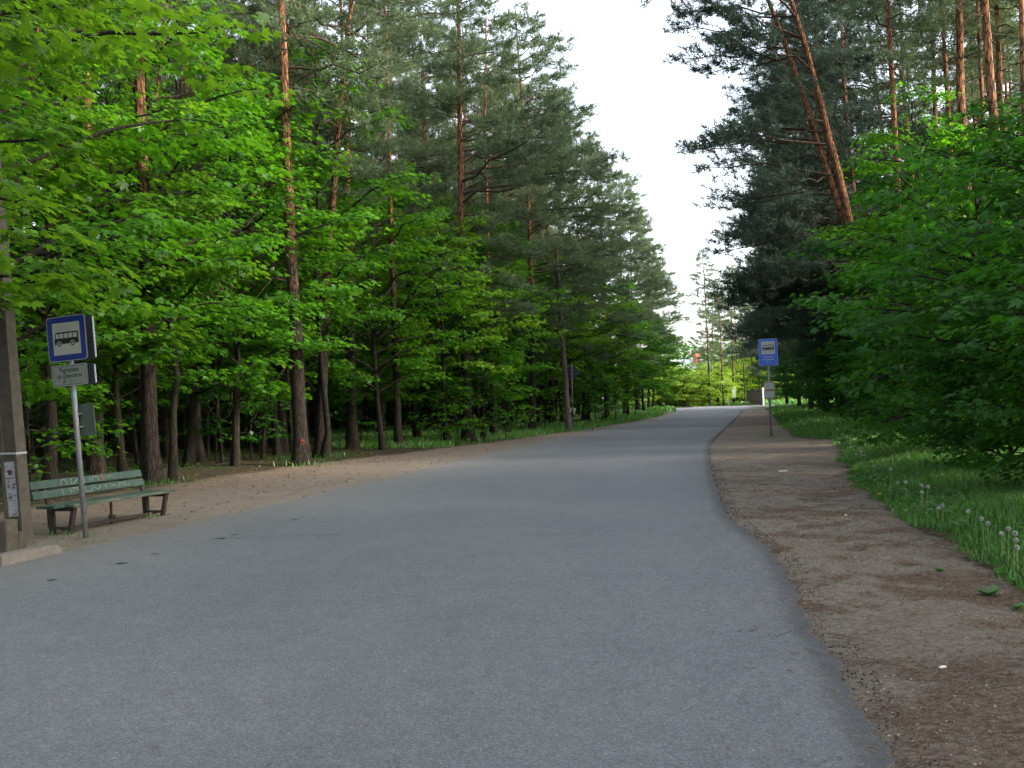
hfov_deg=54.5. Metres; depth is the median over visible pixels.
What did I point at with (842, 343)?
maple tree
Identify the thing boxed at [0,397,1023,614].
ground
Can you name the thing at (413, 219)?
maple tree
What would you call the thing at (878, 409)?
maple sapling
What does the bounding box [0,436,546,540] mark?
fallen leaves
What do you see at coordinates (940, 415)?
maple sapling
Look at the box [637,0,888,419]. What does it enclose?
pine tree
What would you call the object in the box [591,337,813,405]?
distant woods
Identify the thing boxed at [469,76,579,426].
pine tree
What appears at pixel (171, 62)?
pine tree
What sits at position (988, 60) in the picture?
pine tree
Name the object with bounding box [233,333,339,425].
maple sapling
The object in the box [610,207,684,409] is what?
pine tree
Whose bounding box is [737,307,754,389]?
pine tree
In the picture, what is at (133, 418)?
maple sapling
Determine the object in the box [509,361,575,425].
maple sapling
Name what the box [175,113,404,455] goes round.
maple tree
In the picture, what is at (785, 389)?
maple tree
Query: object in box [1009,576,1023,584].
weed
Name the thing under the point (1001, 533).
dandelion
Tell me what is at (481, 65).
pine tree
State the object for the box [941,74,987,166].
pine tree
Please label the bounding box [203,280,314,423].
maple tree
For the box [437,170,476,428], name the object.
pine tree
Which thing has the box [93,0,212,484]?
pine tree
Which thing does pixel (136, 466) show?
forest floor herbs
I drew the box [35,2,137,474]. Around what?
pine tree
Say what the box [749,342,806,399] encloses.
maple tree
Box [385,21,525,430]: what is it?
pine tree
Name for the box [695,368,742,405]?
bush
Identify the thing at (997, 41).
pine tree
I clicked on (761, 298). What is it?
pine tree
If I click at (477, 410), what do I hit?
pine tree
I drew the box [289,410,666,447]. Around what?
roadside grass
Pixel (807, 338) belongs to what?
pine tree
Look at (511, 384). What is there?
maple sapling
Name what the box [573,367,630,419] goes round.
maple sapling
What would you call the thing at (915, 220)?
maple tree
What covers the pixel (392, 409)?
maple tree
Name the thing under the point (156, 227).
maple tree
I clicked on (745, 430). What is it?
dirt path
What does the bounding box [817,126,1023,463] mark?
maple tree
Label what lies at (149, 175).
pine tree
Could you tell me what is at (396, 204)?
maple tree
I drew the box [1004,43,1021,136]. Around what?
pine tree
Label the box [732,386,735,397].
notice
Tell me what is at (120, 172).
pine tree
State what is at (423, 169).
pine tree
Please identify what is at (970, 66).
pine tree
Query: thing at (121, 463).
maple tree
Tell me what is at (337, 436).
clearing grass
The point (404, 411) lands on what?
forest thicket
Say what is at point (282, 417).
pine tree
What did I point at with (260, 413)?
pine tree
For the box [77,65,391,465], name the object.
maple tree
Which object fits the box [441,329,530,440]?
maple sapling
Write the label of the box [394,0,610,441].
pine tree
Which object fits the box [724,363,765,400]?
bush
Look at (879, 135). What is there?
maple tree
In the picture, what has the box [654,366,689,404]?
bush
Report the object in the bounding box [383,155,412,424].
pine tree
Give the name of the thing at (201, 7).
pine tree
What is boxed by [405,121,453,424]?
pine tree
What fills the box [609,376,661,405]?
bush
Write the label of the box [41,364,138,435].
maple tree
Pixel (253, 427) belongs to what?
pine tree
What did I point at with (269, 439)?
pine tree
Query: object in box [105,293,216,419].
maple tree
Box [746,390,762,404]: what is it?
wooden fence
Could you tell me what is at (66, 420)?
maple tree
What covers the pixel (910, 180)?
maple tree
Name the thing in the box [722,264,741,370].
pine tree
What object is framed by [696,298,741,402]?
pine tree
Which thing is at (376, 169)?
pine tree
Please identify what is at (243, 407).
maple sapling
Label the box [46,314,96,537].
bus stop sign
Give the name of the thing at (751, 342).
pine tree
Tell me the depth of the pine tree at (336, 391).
68.71 m
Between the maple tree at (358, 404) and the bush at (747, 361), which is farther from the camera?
the bush at (747, 361)
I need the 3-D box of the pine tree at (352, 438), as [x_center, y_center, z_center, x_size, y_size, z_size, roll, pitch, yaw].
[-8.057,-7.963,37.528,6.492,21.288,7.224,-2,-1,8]
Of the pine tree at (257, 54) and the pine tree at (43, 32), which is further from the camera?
the pine tree at (257, 54)
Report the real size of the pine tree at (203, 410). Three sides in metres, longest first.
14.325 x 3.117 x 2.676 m
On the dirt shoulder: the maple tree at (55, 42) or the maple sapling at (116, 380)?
the maple tree at (55, 42)
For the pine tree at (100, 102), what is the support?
on the ground at (216, 472)
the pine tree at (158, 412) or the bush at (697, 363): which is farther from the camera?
the bush at (697, 363)
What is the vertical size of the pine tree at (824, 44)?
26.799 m
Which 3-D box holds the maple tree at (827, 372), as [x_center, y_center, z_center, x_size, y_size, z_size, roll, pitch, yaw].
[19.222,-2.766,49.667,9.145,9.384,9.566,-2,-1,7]
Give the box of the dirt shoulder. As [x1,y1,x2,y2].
[0,413,672,551]
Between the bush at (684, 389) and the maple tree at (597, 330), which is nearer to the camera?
the maple tree at (597, 330)
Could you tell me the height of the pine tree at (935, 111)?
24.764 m
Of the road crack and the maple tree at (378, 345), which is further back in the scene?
the maple tree at (378, 345)
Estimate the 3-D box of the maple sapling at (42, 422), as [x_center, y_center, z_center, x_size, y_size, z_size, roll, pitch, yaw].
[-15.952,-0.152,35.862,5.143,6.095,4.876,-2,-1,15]
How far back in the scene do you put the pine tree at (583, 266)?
51.55 m
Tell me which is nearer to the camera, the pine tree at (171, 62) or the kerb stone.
the kerb stone
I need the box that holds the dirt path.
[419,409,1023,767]
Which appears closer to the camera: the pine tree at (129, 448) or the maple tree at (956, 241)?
the maple tree at (956, 241)
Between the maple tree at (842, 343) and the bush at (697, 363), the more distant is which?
the bush at (697, 363)
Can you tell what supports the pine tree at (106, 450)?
on the ground at (216, 472)
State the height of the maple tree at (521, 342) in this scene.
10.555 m
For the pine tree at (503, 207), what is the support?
on the ground at (216, 472)
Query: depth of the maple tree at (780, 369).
83.31 m
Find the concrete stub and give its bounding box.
[0,519,17,552]
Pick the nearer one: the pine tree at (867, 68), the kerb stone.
the kerb stone
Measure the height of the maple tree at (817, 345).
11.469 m
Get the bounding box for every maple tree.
[0,0,268,406]
[0,0,274,490]
[0,0,295,318]
[1,0,296,480]
[1,53,274,480]
[12,235,71,404]
[13,39,348,466]
[16,184,203,469]
[17,251,134,430]
[17,319,43,414]
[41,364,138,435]
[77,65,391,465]
[79,398,179,442]
[102,247,245,417]
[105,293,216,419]
[108,315,223,428]
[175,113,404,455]
[178,357,247,438]
[197,32,442,457]
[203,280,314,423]
[240,154,485,438]
[299,158,486,449]
[309,292,357,428]
[309,310,371,428]
[328,310,408,420]
[333,194,508,437]
[337,214,547,441]
[357,264,410,389]
[357,347,405,412]
[376,201,567,422]
[401,359,458,420]
[404,372,454,422]
[405,206,575,438]
[423,317,488,425]
[433,267,545,413]
[438,304,553,423]
[471,249,615,382]
[497,257,629,421]
[522,326,571,420]
[540,322,618,417]
[543,272,641,420]
[555,277,663,417]
[555,363,616,415]
[596,302,683,414]
[609,307,685,409]
[614,320,698,407]
[639,340,683,404]
[701,337,740,360]
[719,340,738,363]
[731,339,754,378]
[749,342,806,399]
[760,339,821,399]
[767,330,829,396]
[780,102,1023,390]
[782,125,1023,452]
[783,327,836,400]
[792,155,993,392]
[793,320,889,389]
[806,79,1018,437]
[807,264,894,414]
[808,314,866,395]
[813,233,916,386]
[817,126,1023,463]
[821,286,907,354]
[823,91,1023,466]
[828,95,1022,345]
[835,165,1023,437]
[848,140,1014,350]
[881,121,1023,414]
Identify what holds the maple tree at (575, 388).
on the ground at (216, 472)
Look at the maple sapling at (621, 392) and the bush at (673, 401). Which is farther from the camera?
the bush at (673, 401)
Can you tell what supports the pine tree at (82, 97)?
on the ground at (216, 472)
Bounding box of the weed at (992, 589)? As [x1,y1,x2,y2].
[977,585,999,594]
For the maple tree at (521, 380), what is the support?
on the ground at (216, 472)
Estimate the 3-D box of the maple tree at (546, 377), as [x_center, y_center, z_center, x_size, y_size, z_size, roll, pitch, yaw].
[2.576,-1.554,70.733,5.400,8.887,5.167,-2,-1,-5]
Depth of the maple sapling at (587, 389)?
64.07 m
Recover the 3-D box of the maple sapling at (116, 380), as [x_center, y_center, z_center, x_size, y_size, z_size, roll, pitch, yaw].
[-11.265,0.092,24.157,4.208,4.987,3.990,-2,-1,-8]
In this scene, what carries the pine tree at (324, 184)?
on the ground at (216, 472)
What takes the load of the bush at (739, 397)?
on the ground at (216, 472)
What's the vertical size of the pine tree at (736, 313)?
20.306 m
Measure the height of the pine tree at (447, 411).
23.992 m
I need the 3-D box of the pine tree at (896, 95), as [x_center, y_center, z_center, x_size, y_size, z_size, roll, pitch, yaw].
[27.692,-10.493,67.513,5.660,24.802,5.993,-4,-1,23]
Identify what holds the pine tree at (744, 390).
on the ground at (216, 472)
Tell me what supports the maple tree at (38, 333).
on the ground at (216, 472)
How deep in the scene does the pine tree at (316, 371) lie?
41.30 m
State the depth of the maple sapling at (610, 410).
65.69 m
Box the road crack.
[214,524,532,538]
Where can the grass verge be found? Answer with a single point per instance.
(795, 420)
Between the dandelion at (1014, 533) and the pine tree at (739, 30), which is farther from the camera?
the pine tree at (739, 30)
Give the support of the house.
on the ground at (216, 472)
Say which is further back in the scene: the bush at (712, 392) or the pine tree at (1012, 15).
the bush at (712, 392)
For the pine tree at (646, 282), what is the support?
on the ground at (216, 472)
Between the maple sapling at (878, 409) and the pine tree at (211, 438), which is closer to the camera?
the maple sapling at (878, 409)
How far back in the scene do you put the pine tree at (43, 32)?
25.26 m
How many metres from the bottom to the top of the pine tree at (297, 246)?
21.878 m
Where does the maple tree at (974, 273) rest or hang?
on the ground at (216, 472)
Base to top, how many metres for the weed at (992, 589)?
0.071 m
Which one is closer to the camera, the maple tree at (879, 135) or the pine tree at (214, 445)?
the maple tree at (879, 135)
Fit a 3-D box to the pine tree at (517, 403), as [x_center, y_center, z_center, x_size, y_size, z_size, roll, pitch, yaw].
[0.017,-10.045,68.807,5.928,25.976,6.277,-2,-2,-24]
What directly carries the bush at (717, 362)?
on the ground at (216, 472)
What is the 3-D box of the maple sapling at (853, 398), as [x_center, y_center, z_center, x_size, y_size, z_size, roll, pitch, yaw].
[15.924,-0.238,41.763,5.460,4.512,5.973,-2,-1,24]
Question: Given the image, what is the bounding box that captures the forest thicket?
[33,375,563,445]
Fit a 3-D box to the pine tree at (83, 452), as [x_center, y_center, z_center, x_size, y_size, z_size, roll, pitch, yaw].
[-14.971,-10.308,35.144,6.345,26.258,5.993,-2,1,-29]
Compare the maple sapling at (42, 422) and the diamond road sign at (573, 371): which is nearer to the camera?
the maple sapling at (42, 422)
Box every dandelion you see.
[979,517,983,543]
[999,531,1003,555]
[1006,526,1010,567]
[1012,531,1017,574]
[1014,545,1019,570]
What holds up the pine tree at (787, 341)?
on the ground at (216, 472)
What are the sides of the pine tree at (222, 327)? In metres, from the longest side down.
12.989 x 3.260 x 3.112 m
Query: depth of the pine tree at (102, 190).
37.10 m
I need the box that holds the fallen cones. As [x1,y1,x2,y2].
[38,451,486,539]
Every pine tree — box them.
[0,0,70,480]
[0,0,79,255]
[0,0,99,477]
[0,3,64,473]
[0,22,43,415]
[0,78,36,186]
[4,11,118,228]
[9,138,62,447]
[15,3,160,459]
[16,24,112,455]
[21,0,130,462]
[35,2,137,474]
[51,117,122,456]
[56,23,155,453]
[56,30,78,444]
[60,95,136,435]
[61,116,126,418]
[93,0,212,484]
[95,0,217,457]
[96,100,168,328]
[99,4,173,465]
[106,0,233,455]
[120,71,168,422]
[122,0,268,463]
[129,24,182,409]
[133,66,181,448]
[154,0,250,451]
[160,112,214,414]
[161,67,268,443]
[165,105,270,459]
[168,169,206,450]
[174,2,264,447]
[174,79,268,414]
[180,123,213,432]
[191,120,260,463]
[195,1,303,448]
[198,0,299,450]
[206,2,307,448]
[208,206,258,450]
[213,0,338,452]
[216,45,283,457]
[221,0,338,446]
[231,0,387,449]
[236,0,356,442]
[238,0,454,465]
[263,2,339,169]
[269,39,351,455]
[276,82,333,435]
[281,270,314,436]
[291,0,478,457]
[308,248,322,417]
[310,115,339,406]
[310,247,319,435]
[314,117,342,334]
[319,0,491,431]
[322,83,395,430]
[329,103,394,426]
[329,225,340,428]
[336,0,449,446]
[351,53,432,425]
[351,79,421,425]
[353,213,385,429]
[358,203,387,425]
[366,40,469,427]
[371,104,413,424]
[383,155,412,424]
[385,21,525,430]
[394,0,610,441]
[395,89,451,424]
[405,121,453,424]
[409,149,477,422]
[412,71,470,424]
[427,36,505,427]
[428,38,510,402]
[434,6,528,434]
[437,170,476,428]
[440,136,480,425]
[446,84,515,222]
[446,247,485,426]
[448,189,488,410]
[469,0,643,429]
[469,47,533,425]
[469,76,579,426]
[470,106,530,420]
[479,65,538,423]
[511,192,558,418]
[512,79,633,424]
[512,230,547,422]
[514,99,623,419]
[538,206,559,417]
[543,221,563,415]
[545,127,649,419]
[585,151,675,416]
[608,170,684,413]
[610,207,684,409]
[633,231,694,407]
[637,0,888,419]
[687,250,723,405]
[695,0,892,415]
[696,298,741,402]
[702,0,929,412]
[706,277,734,405]
[710,163,817,409]
[715,263,751,401]
[718,244,792,403]
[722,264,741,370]
[726,299,750,401]
[734,110,843,405]
[736,66,846,412]
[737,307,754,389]
[738,0,886,407]
[740,241,813,406]
[741,306,780,389]
[749,0,971,335]
[786,0,930,314]
[826,0,961,434]
[857,0,990,176]
[876,0,1018,166]
[878,61,932,213]
[899,0,1018,421]
[901,1,1019,186]
[909,0,1019,184]
[914,0,1015,393]
[915,0,1019,144]
[915,0,1020,403]
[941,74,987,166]
[948,0,1019,120]
[948,9,1019,126]
[953,0,1020,131]
[962,0,1019,134]
[972,0,1023,257]
[978,0,1019,76]
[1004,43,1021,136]
[1007,83,1019,113]
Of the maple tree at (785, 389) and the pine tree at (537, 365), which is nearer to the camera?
the pine tree at (537, 365)
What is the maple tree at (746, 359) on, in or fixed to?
on the ground at (216, 472)
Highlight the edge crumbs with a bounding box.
[713,463,936,766]
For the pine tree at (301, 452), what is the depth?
28.99 m
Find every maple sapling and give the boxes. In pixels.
[0,308,132,500]
[15,294,129,459]
[26,305,136,459]
[61,332,183,453]
[102,316,188,434]
[119,319,234,429]
[159,310,278,463]
[179,364,276,444]
[201,317,314,460]
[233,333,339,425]
[307,316,418,441]
[401,361,483,441]
[427,378,488,444]
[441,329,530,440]
[473,355,542,437]
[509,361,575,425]
[553,345,614,420]
[573,367,624,419]
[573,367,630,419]
[590,345,646,418]
[614,353,660,413]
[783,350,890,411]
[788,339,865,417]
[819,337,929,421]
[829,331,911,434]
[834,332,1003,439]
[857,313,1023,452]
[878,311,1023,469]
[913,315,1023,487]
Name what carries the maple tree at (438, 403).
on the ground at (216, 472)
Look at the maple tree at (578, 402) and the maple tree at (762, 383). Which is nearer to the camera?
the maple tree at (578, 402)
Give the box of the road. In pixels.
[0,405,894,767]
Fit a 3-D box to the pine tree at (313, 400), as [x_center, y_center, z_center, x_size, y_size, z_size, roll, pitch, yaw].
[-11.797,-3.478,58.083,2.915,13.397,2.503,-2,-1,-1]
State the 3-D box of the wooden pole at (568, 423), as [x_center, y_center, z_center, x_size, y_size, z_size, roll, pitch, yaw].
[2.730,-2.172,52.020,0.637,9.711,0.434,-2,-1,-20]
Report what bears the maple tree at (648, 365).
on the ground at (216, 472)
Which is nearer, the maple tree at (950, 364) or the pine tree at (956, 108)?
the maple tree at (950, 364)
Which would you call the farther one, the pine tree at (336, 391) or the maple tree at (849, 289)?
the pine tree at (336, 391)
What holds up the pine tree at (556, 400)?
on the ground at (216, 472)
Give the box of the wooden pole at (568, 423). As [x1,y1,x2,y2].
[554,250,572,431]
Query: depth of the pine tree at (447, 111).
55.52 m
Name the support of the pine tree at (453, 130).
on the ground at (216, 472)
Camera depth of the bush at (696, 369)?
142.33 m
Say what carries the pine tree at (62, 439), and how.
on the ground at (216, 472)
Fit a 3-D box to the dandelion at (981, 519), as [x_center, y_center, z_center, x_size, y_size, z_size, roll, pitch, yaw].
[4.687,1.490,9.922,0.045,0.335,0.045,-1,-1,-45]
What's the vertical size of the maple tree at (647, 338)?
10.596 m
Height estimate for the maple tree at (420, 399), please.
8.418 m
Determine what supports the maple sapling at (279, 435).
on the ground at (216, 472)
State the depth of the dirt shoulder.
20.15 m
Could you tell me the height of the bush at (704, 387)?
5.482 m
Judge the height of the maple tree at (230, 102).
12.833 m
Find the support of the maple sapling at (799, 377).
on the ground at (216, 472)
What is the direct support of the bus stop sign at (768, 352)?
on the dirt path
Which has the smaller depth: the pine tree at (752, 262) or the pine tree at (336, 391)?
the pine tree at (752, 262)
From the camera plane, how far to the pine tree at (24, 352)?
24.10 m
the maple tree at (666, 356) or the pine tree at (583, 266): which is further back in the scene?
the maple tree at (666, 356)
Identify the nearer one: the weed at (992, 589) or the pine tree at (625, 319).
the weed at (992, 589)
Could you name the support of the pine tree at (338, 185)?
on the ground at (216, 472)
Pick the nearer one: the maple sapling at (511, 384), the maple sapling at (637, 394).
the maple sapling at (511, 384)
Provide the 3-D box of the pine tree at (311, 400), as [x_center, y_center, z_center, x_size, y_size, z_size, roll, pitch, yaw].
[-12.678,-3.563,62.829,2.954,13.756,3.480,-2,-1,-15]
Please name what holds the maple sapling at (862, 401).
on the ground at (216, 472)
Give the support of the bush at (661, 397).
on the ground at (216, 472)
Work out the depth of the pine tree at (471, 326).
57.01 m
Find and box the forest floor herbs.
[0,427,521,507]
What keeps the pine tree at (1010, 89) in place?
on the ground at (216, 472)
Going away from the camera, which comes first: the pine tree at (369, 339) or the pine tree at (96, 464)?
the pine tree at (96, 464)
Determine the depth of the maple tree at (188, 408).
46.94 m
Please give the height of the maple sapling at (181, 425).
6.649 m
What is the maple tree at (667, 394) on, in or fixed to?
on the ground at (216, 472)
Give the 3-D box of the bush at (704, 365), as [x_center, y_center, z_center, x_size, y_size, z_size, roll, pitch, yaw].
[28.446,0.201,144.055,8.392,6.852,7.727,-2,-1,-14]
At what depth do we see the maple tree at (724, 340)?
184.94 m
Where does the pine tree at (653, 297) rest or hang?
on the ground at (216, 472)
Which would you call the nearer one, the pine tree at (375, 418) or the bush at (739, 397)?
the pine tree at (375, 418)
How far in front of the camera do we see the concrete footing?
12.58 m
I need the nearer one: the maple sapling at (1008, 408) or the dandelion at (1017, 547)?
the dandelion at (1017, 547)
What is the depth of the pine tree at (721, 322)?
137.94 m
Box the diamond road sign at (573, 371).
[567,364,579,425]
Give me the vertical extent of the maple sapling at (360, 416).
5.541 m
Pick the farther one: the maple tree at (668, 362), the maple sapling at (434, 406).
the maple tree at (668, 362)
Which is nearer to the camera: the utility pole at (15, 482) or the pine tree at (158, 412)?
the utility pole at (15, 482)
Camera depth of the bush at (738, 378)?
147.71 m
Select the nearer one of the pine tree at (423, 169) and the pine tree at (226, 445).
the pine tree at (226, 445)
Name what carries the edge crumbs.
on the dirt path
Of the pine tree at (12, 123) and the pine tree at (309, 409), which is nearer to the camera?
the pine tree at (12, 123)
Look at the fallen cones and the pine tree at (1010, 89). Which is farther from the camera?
the pine tree at (1010, 89)
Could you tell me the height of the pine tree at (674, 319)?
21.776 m
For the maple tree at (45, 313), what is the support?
on the ground at (216, 472)
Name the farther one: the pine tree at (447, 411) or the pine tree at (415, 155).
the pine tree at (447, 411)
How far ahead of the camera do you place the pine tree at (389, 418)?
65.17 m
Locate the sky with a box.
[7,0,1019,398]
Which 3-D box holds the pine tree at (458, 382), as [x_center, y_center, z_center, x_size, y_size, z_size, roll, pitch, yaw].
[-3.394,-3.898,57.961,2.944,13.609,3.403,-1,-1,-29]
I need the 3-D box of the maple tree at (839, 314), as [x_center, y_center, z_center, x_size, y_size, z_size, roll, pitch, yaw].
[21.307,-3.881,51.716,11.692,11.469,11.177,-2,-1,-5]
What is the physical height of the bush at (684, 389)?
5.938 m
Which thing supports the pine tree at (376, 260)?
on the ground at (216, 472)
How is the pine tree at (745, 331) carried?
on the ground at (216, 472)
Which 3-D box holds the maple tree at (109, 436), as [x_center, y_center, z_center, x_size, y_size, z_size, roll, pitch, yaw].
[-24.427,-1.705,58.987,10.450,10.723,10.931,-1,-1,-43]
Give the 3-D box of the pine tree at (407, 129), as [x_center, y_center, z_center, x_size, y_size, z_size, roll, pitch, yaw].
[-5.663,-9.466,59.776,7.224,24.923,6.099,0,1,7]
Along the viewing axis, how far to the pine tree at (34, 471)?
29.19 m
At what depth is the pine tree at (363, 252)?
60.35 m
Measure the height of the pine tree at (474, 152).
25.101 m
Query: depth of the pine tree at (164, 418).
35.42 m
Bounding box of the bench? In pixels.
[29,469,174,533]
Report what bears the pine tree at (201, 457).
on the ground at (216, 472)
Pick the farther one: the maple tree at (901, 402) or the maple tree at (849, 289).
the maple tree at (849, 289)
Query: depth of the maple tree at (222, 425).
58.32 m
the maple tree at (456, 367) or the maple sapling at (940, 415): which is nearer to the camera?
the maple sapling at (940, 415)
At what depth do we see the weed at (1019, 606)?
7.29 m
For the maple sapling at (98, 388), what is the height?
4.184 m
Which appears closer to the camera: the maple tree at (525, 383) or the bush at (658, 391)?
the maple tree at (525, 383)
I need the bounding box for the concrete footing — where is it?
[18,531,25,549]
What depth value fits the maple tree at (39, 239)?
28.08 m
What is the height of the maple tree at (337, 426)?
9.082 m
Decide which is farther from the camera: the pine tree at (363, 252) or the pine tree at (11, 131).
the pine tree at (363, 252)
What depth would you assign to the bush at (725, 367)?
145.48 m
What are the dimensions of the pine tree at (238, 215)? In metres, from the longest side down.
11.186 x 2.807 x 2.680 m
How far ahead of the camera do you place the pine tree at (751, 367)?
145.93 m
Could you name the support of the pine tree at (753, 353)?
on the ground at (216, 472)
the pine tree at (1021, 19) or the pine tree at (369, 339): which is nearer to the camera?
the pine tree at (1021, 19)
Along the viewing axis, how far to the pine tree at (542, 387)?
85.98 m
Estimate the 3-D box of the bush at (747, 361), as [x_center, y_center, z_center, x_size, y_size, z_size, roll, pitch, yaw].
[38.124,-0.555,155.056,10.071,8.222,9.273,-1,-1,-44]
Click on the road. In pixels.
(110, 663)
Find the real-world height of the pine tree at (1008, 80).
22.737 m
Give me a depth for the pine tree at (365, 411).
61.48 m
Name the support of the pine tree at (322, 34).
on the ground at (216, 472)
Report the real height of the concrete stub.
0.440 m
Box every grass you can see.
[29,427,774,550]
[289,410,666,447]
[331,424,454,449]
[581,399,833,411]
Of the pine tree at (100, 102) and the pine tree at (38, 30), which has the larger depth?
the pine tree at (100, 102)
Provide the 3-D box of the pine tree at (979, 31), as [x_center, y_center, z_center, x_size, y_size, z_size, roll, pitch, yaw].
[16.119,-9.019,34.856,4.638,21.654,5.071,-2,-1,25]
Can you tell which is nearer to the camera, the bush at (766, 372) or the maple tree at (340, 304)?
the maple tree at (340, 304)
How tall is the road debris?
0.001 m
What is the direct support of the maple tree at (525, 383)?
on the ground at (216, 472)
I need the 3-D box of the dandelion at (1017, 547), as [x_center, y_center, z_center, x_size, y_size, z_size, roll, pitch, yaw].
[4.306,1.507,8.474,0.045,0.275,0.046,-1,-1,-34]
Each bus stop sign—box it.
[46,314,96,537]
[758,338,777,435]
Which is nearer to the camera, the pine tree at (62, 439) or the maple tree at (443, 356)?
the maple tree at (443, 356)
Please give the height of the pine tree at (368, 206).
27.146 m
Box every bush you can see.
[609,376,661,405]
[628,356,676,406]
[644,370,678,406]
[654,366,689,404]
[658,368,692,406]
[662,368,707,406]
[673,361,715,403]
[682,370,723,405]
[685,362,731,403]
[686,362,716,401]
[695,355,740,402]
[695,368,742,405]
[705,360,749,401]
[714,366,753,401]
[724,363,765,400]
[724,368,760,401]
[731,357,788,392]
[738,360,793,399]
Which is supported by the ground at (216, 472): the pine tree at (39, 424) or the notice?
the pine tree at (39, 424)
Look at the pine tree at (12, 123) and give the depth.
22.49 m
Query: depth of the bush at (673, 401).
141.14 m
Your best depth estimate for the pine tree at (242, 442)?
45.02 m
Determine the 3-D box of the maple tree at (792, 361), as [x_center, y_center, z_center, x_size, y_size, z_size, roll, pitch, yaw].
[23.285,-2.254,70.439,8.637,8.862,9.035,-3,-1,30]
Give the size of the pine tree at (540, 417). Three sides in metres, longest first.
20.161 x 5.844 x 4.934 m
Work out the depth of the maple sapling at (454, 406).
39.97 m
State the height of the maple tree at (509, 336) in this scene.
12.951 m
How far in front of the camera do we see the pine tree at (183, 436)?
40.92 m
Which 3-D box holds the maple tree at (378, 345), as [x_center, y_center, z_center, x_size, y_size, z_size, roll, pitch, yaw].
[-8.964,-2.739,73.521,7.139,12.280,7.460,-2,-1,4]
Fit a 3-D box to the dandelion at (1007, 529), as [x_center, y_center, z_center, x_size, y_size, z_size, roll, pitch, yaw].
[4.381,1.449,8.764,0.046,0.394,0.045,-1,-1,-44]
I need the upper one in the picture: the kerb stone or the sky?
the sky
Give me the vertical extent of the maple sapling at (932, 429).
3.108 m
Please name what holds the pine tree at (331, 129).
on the ground at (216, 472)
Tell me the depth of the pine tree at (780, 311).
65.41 m
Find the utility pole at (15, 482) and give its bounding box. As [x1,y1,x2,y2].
[0,149,33,544]
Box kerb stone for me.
[0,545,61,566]
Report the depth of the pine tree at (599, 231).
63.47 m
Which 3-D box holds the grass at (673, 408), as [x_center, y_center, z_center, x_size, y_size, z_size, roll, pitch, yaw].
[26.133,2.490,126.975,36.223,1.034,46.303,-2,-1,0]
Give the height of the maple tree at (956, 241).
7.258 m
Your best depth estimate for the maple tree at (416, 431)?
45.11 m
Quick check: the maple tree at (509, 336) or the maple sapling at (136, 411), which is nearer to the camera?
the maple sapling at (136, 411)
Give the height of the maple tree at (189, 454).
13.194 m
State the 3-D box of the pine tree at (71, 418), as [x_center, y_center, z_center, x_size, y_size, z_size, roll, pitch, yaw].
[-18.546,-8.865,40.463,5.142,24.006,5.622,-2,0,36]
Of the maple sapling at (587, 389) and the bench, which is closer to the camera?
the bench
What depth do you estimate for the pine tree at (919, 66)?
52.10 m
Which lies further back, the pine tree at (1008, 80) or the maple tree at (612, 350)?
the maple tree at (612, 350)
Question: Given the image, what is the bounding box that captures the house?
[662,354,731,404]
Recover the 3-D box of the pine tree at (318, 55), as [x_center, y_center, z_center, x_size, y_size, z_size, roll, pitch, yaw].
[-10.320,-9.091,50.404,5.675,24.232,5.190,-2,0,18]
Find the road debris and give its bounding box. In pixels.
[6,457,886,767]
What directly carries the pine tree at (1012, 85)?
on the ground at (216, 472)
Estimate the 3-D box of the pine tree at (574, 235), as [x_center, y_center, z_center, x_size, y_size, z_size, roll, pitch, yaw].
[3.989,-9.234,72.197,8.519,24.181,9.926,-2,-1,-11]
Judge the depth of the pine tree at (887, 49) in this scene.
31.02 m
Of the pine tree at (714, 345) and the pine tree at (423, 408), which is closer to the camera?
the pine tree at (423, 408)
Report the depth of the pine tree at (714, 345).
137.80 m
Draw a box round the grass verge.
[765,403,1023,591]
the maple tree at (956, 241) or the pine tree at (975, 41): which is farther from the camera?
the pine tree at (975, 41)
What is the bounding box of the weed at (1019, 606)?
[1010,602,1023,609]
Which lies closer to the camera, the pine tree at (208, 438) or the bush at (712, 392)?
the pine tree at (208, 438)
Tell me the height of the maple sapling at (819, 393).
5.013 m
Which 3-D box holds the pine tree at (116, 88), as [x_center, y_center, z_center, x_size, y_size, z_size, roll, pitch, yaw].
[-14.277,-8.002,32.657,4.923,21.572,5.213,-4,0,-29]
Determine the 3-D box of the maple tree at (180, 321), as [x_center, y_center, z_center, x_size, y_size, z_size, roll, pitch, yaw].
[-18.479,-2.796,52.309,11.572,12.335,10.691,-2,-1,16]
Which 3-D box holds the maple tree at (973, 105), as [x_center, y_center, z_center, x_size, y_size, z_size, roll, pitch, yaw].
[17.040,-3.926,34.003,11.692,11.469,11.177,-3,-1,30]
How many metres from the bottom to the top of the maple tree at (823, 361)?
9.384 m
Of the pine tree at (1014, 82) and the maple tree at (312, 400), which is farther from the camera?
the maple tree at (312, 400)
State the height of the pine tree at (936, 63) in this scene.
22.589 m
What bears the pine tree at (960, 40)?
on the ground at (216, 472)
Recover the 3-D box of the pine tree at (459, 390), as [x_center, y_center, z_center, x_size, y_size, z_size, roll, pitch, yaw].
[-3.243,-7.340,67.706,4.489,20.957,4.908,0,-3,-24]
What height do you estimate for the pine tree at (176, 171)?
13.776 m

